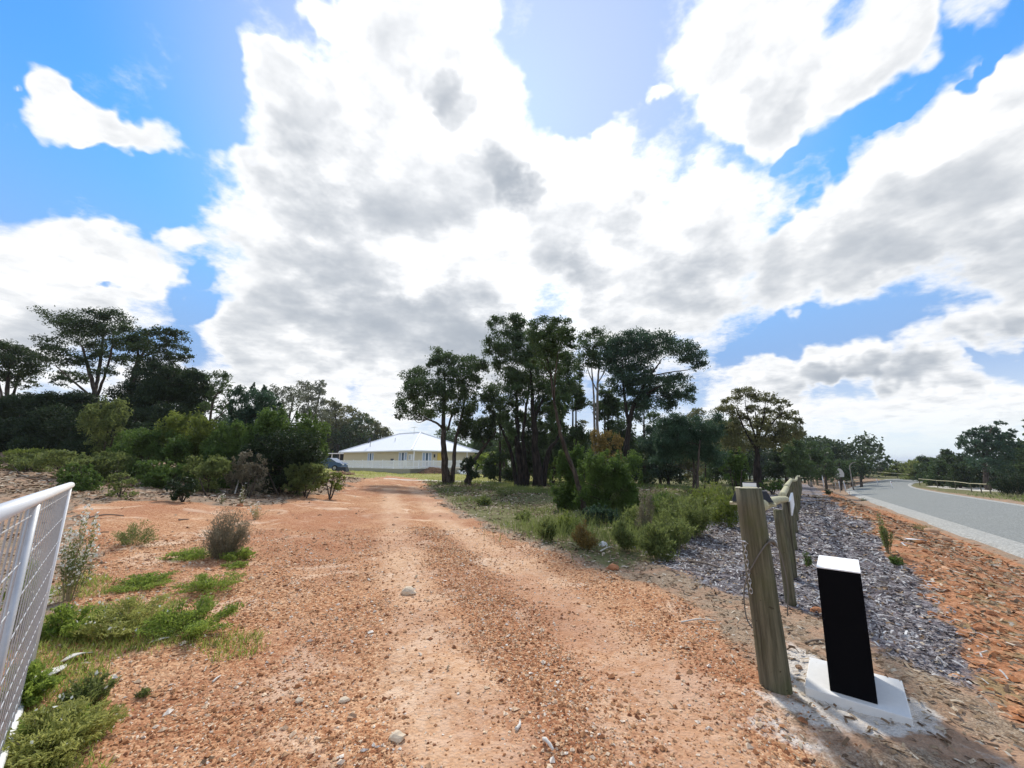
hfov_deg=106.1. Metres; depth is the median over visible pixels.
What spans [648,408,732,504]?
young gum
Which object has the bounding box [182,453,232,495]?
bush
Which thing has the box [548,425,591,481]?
gum tree
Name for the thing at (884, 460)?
hills
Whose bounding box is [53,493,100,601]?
flowering weed
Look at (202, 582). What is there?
weed patch
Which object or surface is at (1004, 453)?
roadside tree
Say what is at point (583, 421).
gum tree
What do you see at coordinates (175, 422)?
bush
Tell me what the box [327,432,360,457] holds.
gum tree
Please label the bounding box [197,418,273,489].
bush
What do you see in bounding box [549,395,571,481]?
gum tree
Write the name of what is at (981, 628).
rock
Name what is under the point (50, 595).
flowering weed
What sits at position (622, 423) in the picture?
gum tree
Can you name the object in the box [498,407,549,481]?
gum tree
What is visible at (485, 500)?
heath shrub
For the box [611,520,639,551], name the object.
heath shrub
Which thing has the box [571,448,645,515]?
rounded bush
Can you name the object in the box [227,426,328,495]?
bush
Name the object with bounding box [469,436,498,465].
gum tree
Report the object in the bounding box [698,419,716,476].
gum tree
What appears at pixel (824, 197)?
sky
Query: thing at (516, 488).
grass
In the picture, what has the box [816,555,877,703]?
pillar
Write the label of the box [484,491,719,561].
tall grass
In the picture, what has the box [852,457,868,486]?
gum tree
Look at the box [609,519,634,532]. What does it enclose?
heath shrub
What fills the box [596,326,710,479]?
gum tree
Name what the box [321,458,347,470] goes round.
parked car
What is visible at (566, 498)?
rounded bush
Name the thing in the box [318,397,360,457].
gum tree
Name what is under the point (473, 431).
gum tree
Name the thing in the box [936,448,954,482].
roadside tree
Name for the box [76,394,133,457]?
bush
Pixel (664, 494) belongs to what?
heath shrub
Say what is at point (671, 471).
bush
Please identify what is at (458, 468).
terrace
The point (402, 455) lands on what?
window
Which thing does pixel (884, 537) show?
heath shrub
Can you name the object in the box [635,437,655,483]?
gum tree
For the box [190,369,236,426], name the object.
young gum
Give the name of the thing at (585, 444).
gum tree
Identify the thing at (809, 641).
stick
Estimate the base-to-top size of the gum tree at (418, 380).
10.309 m
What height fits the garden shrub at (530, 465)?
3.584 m
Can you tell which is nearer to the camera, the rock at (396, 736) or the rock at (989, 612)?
the rock at (396, 736)
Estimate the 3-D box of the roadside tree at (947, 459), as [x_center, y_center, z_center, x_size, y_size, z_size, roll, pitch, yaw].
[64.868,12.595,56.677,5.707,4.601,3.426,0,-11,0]
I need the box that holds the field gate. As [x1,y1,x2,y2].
[0,482,74,767]
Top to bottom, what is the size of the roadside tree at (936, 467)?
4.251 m
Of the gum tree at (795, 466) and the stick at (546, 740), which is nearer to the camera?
the stick at (546, 740)
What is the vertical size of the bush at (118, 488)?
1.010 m
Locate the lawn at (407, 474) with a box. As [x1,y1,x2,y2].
[322,468,637,483]
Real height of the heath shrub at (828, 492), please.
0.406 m
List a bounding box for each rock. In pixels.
[295,697,302,702]
[338,696,349,702]
[347,713,356,719]
[388,729,405,742]
[400,586,416,594]
[599,541,607,546]
[606,563,618,570]
[810,607,820,612]
[924,527,939,533]
[937,535,952,541]
[973,624,986,631]
[985,609,997,615]
[1009,640,1022,646]
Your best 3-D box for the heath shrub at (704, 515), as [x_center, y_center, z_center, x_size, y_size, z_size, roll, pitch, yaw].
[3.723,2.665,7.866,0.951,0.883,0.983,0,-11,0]
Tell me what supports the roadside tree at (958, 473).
on the ground at (996, 722)
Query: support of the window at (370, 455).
in the house
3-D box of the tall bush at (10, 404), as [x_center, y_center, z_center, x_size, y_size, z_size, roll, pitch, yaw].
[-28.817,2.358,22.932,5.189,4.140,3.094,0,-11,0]
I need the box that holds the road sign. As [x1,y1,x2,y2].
[836,468,845,492]
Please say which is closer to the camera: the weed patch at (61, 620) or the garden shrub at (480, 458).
the weed patch at (61, 620)
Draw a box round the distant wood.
[4,396,1023,483]
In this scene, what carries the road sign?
on the ground at (996, 722)
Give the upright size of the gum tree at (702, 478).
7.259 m
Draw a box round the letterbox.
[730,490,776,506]
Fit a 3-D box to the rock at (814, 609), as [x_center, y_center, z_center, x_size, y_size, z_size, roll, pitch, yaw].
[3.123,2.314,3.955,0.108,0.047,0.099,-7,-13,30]
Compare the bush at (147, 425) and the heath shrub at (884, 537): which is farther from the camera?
the bush at (147, 425)
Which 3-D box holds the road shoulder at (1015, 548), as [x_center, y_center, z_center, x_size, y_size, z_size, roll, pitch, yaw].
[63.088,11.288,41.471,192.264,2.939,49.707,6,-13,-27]
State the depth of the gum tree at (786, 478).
38.99 m
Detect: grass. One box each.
[325,469,590,483]
[427,477,734,571]
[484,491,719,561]
[952,492,1023,501]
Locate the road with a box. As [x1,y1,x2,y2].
[854,479,1023,543]
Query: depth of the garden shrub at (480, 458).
40.98 m
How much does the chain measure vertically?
0.355 m
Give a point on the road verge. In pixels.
(961, 611)
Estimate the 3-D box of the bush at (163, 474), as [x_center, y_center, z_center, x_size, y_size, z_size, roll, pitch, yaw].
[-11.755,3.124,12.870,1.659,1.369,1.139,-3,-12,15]
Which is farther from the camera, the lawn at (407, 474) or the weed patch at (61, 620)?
the lawn at (407, 474)
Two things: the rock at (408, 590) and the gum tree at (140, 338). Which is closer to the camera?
the rock at (408, 590)
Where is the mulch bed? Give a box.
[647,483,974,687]
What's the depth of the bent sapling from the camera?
56.52 m
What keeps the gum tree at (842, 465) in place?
on the ground at (996, 722)
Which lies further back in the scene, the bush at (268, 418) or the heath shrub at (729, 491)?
the bush at (268, 418)
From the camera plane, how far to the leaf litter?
5.61 m
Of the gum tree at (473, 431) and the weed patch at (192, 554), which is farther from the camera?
the gum tree at (473, 431)
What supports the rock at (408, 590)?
on the driveway
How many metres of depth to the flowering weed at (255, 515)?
8.66 m
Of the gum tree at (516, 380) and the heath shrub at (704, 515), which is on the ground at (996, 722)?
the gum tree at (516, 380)
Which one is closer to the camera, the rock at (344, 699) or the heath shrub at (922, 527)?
the rock at (344, 699)
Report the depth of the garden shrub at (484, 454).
54.88 m
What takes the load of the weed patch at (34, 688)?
on the driveway
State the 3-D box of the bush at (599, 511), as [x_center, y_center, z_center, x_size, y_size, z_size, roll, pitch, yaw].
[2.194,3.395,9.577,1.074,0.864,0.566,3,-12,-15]
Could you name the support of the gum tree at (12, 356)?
on the ground at (996, 722)
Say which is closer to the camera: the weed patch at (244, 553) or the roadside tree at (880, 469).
the weed patch at (244, 553)
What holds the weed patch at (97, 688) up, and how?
on the driveway
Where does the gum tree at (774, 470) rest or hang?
on the mulch bed
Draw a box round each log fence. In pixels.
[764,475,801,606]
[828,480,858,489]
[919,479,991,493]
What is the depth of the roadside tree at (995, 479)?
49.58 m
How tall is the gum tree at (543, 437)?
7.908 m
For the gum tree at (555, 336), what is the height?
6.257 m
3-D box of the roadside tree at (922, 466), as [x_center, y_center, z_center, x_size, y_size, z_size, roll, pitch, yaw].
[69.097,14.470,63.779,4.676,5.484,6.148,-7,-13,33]
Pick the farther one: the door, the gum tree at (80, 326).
the door
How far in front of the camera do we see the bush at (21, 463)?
14.08 m
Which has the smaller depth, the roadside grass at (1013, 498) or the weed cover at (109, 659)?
the weed cover at (109, 659)
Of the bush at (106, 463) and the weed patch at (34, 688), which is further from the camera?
the bush at (106, 463)
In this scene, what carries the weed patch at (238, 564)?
on the driveway
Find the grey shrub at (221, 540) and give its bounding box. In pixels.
[196,502,255,558]
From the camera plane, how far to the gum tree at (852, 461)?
64.02 m
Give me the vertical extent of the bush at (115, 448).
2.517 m
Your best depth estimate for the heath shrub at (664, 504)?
9.74 m
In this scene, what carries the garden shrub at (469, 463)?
on the ground at (996, 722)
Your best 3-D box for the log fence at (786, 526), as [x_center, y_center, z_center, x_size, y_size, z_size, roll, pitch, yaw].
[13.741,5.144,18.430,0.158,2.351,40.057,-8,-14,36]
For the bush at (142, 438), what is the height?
2.620 m
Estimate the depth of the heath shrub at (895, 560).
5.83 m
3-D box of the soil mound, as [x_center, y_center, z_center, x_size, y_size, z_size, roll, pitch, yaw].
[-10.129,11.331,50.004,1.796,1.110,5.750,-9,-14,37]
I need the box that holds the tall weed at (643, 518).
[634,487,657,530]
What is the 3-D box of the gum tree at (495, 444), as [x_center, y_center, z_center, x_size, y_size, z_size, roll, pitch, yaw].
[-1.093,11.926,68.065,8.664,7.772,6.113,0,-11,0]
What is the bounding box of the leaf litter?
[0,458,1023,767]
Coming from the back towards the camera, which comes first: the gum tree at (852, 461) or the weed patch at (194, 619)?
the gum tree at (852, 461)
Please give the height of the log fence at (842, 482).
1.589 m
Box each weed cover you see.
[0,571,270,767]
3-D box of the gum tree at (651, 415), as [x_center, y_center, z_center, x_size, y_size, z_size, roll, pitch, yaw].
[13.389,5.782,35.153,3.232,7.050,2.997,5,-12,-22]
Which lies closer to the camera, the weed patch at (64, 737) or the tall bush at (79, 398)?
the weed patch at (64, 737)
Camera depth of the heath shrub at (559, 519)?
8.35 m
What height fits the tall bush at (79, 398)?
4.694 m
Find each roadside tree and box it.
[873,461,890,474]
[880,461,905,475]
[898,459,912,476]
[899,458,921,479]
[911,455,935,481]
[921,457,949,485]
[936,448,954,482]
[936,454,953,483]
[939,463,978,487]
[950,453,968,464]
[951,460,993,487]
[954,419,1023,489]
[982,460,1006,487]
[995,448,1023,489]
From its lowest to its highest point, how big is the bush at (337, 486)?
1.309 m
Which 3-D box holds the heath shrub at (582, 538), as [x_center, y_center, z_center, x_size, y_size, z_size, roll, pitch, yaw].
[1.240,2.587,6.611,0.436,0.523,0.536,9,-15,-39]
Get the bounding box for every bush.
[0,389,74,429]
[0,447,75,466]
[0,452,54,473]
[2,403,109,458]
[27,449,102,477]
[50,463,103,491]
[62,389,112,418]
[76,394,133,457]
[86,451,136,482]
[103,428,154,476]
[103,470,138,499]
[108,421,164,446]
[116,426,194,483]
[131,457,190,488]
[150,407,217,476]
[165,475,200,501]
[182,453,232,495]
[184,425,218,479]
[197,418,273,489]
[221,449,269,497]
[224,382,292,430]
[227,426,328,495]
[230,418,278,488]
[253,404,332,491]
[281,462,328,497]
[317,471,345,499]
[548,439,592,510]
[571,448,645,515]
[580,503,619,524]
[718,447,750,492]
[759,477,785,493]
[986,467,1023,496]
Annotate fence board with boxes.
[788,493,794,515]
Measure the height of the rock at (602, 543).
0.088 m
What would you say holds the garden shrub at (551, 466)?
on the ground at (996, 722)
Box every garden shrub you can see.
[459,456,481,483]
[473,451,496,465]
[474,454,494,476]
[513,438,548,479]
[547,462,562,484]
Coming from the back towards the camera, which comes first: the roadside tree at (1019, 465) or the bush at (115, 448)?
the roadside tree at (1019, 465)
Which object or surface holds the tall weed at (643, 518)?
on the mulch bed
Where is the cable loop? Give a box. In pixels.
[743,539,788,627]
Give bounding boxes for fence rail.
[778,486,788,495]
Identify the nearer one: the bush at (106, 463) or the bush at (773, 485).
the bush at (106, 463)
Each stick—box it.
[87,514,123,517]
[515,721,520,730]
[542,737,553,750]
[681,618,715,622]
[689,560,718,567]
[804,639,823,644]
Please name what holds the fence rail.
attached to the log fence at (786, 526)
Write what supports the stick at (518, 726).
on the driveway
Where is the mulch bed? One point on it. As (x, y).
(809, 490)
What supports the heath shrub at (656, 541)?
on the ground at (996, 722)
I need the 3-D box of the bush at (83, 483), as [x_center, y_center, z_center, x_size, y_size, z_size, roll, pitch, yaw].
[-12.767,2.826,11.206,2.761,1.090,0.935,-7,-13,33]
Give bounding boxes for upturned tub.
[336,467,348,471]
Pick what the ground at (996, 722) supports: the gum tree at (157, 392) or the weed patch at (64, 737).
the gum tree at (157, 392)
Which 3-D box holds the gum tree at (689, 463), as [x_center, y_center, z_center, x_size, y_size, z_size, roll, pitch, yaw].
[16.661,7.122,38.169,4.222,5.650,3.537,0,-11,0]
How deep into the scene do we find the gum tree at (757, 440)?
24.25 m
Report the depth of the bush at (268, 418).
15.24 m
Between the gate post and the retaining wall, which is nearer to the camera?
the gate post
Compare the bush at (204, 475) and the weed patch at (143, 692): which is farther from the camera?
the bush at (204, 475)
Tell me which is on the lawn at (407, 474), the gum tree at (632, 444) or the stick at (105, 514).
the gum tree at (632, 444)
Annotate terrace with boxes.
[355,467,481,473]
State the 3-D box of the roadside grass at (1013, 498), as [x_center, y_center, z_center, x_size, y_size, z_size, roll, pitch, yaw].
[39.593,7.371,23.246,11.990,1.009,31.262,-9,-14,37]
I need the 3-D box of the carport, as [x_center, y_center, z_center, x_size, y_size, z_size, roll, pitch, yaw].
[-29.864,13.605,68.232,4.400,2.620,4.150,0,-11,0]
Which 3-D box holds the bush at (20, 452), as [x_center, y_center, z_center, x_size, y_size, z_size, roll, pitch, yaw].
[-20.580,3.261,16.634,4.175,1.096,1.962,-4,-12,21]
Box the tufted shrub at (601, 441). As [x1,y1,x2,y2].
[589,428,623,463]
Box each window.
[367,453,373,463]
[398,452,407,465]
[422,452,431,465]
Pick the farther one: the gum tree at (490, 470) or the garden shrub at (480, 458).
the garden shrub at (480, 458)
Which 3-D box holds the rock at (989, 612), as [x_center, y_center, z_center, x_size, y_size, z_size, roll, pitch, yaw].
[4.834,2.306,3.886,0.091,0.043,0.066,0,-11,0]
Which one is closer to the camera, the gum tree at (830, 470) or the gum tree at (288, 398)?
the gum tree at (288, 398)
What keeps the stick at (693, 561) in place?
on the mulch bed
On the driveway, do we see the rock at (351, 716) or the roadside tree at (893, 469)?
the rock at (351, 716)
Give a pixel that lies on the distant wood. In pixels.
(840, 451)
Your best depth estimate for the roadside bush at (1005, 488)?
32.25 m
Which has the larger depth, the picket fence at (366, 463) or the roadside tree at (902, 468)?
the roadside tree at (902, 468)
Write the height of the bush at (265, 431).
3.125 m
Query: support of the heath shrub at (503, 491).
on the ground at (996, 722)
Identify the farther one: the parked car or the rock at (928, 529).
the parked car
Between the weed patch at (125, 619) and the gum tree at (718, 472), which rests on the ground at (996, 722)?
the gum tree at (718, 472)
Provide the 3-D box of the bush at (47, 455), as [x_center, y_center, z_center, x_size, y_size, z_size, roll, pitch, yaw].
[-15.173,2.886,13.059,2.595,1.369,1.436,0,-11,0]
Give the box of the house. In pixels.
[338,427,478,467]
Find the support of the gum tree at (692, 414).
on the ground at (996, 722)
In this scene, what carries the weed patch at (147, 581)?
on the driveway
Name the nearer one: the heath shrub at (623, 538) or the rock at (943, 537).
the heath shrub at (623, 538)
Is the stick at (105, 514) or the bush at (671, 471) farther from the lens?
the bush at (671, 471)
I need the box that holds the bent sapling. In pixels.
[849,460,862,489]
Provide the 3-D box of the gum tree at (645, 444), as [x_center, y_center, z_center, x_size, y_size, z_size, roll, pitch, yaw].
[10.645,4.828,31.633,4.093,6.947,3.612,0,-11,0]
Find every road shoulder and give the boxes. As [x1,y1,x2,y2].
[846,479,1023,557]
[908,482,1023,505]
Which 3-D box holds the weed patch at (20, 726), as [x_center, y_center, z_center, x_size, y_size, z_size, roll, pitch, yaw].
[-2.436,1.811,2.045,0.376,0.175,0.348,-9,-14,39]
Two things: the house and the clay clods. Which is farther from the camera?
the house
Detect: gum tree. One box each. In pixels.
[0,338,52,397]
[25,305,143,400]
[101,358,219,431]
[117,324,196,393]
[269,384,306,425]
[293,380,331,426]
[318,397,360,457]
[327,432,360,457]
[346,412,393,442]
[392,346,489,483]
[434,425,469,447]
[452,403,501,483]
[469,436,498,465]
[477,312,537,486]
[481,404,516,481]
[492,431,516,465]
[495,411,514,477]
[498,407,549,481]
[518,339,582,486]
[523,315,585,514]
[531,385,571,473]
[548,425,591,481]
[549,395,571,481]
[553,374,592,462]
[557,384,588,480]
[573,326,618,456]
[580,441,593,479]
[585,383,622,460]
[590,377,624,446]
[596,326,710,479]
[600,401,635,433]
[604,425,657,485]
[632,407,667,483]
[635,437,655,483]
[645,410,675,482]
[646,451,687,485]
[666,443,699,483]
[678,407,714,482]
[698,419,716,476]
[699,422,723,484]
[709,449,753,481]
[712,418,753,485]
[714,386,807,488]
[762,448,787,481]
[770,428,805,481]
[777,437,817,481]
[804,440,826,486]
[817,447,839,489]
[830,458,854,490]
[843,459,857,486]
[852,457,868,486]
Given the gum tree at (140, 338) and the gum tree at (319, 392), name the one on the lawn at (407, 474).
the gum tree at (319, 392)
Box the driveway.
[0,476,822,767]
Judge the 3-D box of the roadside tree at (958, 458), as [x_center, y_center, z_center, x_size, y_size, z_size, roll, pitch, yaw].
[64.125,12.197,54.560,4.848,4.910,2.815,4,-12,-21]
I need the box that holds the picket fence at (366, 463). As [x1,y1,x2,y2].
[341,460,478,468]
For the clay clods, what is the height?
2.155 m
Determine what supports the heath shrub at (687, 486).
on the ground at (996, 722)
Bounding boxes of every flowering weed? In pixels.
[0,543,60,642]
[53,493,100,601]
[218,493,225,503]
[238,487,244,502]
[247,501,264,519]
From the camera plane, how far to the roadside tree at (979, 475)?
50.11 m
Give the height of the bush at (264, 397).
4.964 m
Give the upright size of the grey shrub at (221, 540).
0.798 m
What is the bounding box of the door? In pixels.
[437,453,440,465]
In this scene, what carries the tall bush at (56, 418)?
on the ground at (996, 722)
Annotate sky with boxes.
[0,0,1023,460]
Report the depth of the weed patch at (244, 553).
5.46 m
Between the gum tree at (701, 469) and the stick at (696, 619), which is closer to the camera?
the stick at (696, 619)
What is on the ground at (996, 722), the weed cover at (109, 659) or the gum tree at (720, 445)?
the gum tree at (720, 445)
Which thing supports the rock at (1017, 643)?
on the road verge
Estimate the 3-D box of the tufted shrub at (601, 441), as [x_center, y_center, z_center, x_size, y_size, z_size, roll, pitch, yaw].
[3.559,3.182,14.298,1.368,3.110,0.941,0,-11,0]
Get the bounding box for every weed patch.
[0,658,66,713]
[0,694,133,767]
[14,702,96,745]
[16,601,109,641]
[55,670,120,705]
[67,589,185,639]
[101,570,180,593]
[131,592,247,640]
[134,687,153,698]
[156,546,211,560]
[170,569,248,594]
[216,546,257,560]
[220,560,249,570]
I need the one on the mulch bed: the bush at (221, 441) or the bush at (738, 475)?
the bush at (738, 475)
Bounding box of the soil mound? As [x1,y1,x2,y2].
[417,467,441,473]
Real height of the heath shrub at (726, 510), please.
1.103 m
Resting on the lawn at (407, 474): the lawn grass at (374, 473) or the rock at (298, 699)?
the lawn grass at (374, 473)
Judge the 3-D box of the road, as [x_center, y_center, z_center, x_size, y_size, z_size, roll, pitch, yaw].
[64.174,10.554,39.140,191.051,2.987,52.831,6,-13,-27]
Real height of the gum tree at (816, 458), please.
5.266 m
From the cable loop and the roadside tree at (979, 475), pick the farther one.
the roadside tree at (979, 475)
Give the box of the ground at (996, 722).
[0,452,1023,767]
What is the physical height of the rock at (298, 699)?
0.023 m
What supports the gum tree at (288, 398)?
on the lawn at (407, 474)
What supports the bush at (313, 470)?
on the ground at (996, 722)
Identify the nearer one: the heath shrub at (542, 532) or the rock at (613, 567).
the rock at (613, 567)
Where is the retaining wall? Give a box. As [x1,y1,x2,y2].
[329,467,450,473]
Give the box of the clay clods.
[822,493,1023,721]
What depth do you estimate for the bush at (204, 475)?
16.46 m
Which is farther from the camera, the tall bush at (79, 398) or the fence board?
the tall bush at (79, 398)
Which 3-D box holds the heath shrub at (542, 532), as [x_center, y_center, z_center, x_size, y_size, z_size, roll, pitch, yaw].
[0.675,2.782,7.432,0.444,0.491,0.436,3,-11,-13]
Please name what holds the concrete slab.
on the ground at (996, 722)
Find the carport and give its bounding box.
[328,453,343,459]
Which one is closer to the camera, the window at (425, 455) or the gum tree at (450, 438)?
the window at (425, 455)
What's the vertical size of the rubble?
0.535 m
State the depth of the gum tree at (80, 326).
25.74 m
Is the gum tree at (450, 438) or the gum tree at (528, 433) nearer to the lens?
the gum tree at (528, 433)
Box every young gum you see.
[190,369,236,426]
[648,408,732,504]
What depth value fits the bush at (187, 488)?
9.98 m
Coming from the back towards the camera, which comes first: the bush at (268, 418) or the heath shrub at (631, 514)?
the bush at (268, 418)
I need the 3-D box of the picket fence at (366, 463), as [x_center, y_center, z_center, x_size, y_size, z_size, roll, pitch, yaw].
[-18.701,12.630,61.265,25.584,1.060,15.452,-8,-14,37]
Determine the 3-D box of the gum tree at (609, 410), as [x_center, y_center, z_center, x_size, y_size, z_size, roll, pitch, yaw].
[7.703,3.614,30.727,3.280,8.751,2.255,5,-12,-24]
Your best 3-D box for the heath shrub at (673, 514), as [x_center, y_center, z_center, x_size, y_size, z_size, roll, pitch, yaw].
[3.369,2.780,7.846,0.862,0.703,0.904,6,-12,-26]
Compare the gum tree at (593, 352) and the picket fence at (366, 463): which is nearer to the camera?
the gum tree at (593, 352)
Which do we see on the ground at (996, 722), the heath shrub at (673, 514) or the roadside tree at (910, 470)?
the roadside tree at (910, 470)
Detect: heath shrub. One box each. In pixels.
[110,518,159,545]
[475,494,493,504]
[493,487,514,495]
[513,509,533,520]
[537,516,557,540]
[555,508,579,531]
[570,518,598,549]
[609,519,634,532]
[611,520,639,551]
[622,501,658,532]
[637,522,677,561]
[643,483,679,514]
[651,508,698,551]
[653,492,696,517]
[657,504,704,534]
[676,478,721,497]
[678,493,718,536]
[690,477,729,517]
[706,482,738,528]
[718,482,734,506]
[802,551,812,566]
[823,489,832,494]
[876,511,894,553]
[887,554,906,565]
[910,523,932,529]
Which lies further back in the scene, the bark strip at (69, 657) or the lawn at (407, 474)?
the lawn at (407, 474)
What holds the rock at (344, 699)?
on the driveway
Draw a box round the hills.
[746,460,906,473]
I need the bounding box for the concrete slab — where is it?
[805,657,913,725]
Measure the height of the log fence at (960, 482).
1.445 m
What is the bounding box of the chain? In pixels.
[740,540,752,593]
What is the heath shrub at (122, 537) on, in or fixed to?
on the driveway
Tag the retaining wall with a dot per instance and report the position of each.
(397, 470)
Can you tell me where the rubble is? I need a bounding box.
[330,470,362,475]
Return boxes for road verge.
[823,491,1023,726]
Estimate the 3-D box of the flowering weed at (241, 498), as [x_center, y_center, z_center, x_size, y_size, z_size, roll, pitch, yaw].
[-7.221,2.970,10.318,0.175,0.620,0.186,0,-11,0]
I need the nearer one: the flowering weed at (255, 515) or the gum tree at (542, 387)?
the flowering weed at (255, 515)
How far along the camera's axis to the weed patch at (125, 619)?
3.15 m
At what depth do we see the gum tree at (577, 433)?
29.70 m
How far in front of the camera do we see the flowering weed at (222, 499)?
10.39 m
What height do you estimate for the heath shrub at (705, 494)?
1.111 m
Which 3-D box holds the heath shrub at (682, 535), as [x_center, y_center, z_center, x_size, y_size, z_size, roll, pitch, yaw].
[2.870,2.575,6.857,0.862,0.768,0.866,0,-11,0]
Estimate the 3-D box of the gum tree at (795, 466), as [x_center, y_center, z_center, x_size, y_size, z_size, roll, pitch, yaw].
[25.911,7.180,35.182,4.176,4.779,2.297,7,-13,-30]
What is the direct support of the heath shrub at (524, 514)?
on the ground at (996, 722)
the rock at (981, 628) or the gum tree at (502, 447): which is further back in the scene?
the gum tree at (502, 447)
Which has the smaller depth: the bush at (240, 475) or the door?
the bush at (240, 475)
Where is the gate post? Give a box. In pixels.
[735,482,792,694]
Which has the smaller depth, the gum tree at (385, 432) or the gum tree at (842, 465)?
the gum tree at (842, 465)
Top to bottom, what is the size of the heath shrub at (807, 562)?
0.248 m
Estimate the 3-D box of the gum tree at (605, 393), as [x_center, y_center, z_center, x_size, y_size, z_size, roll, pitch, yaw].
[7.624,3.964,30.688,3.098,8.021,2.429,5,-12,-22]
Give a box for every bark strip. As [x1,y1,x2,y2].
[34,664,66,677]
[61,652,92,661]
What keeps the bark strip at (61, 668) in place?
on the driveway
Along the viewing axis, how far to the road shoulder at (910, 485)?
33.48 m

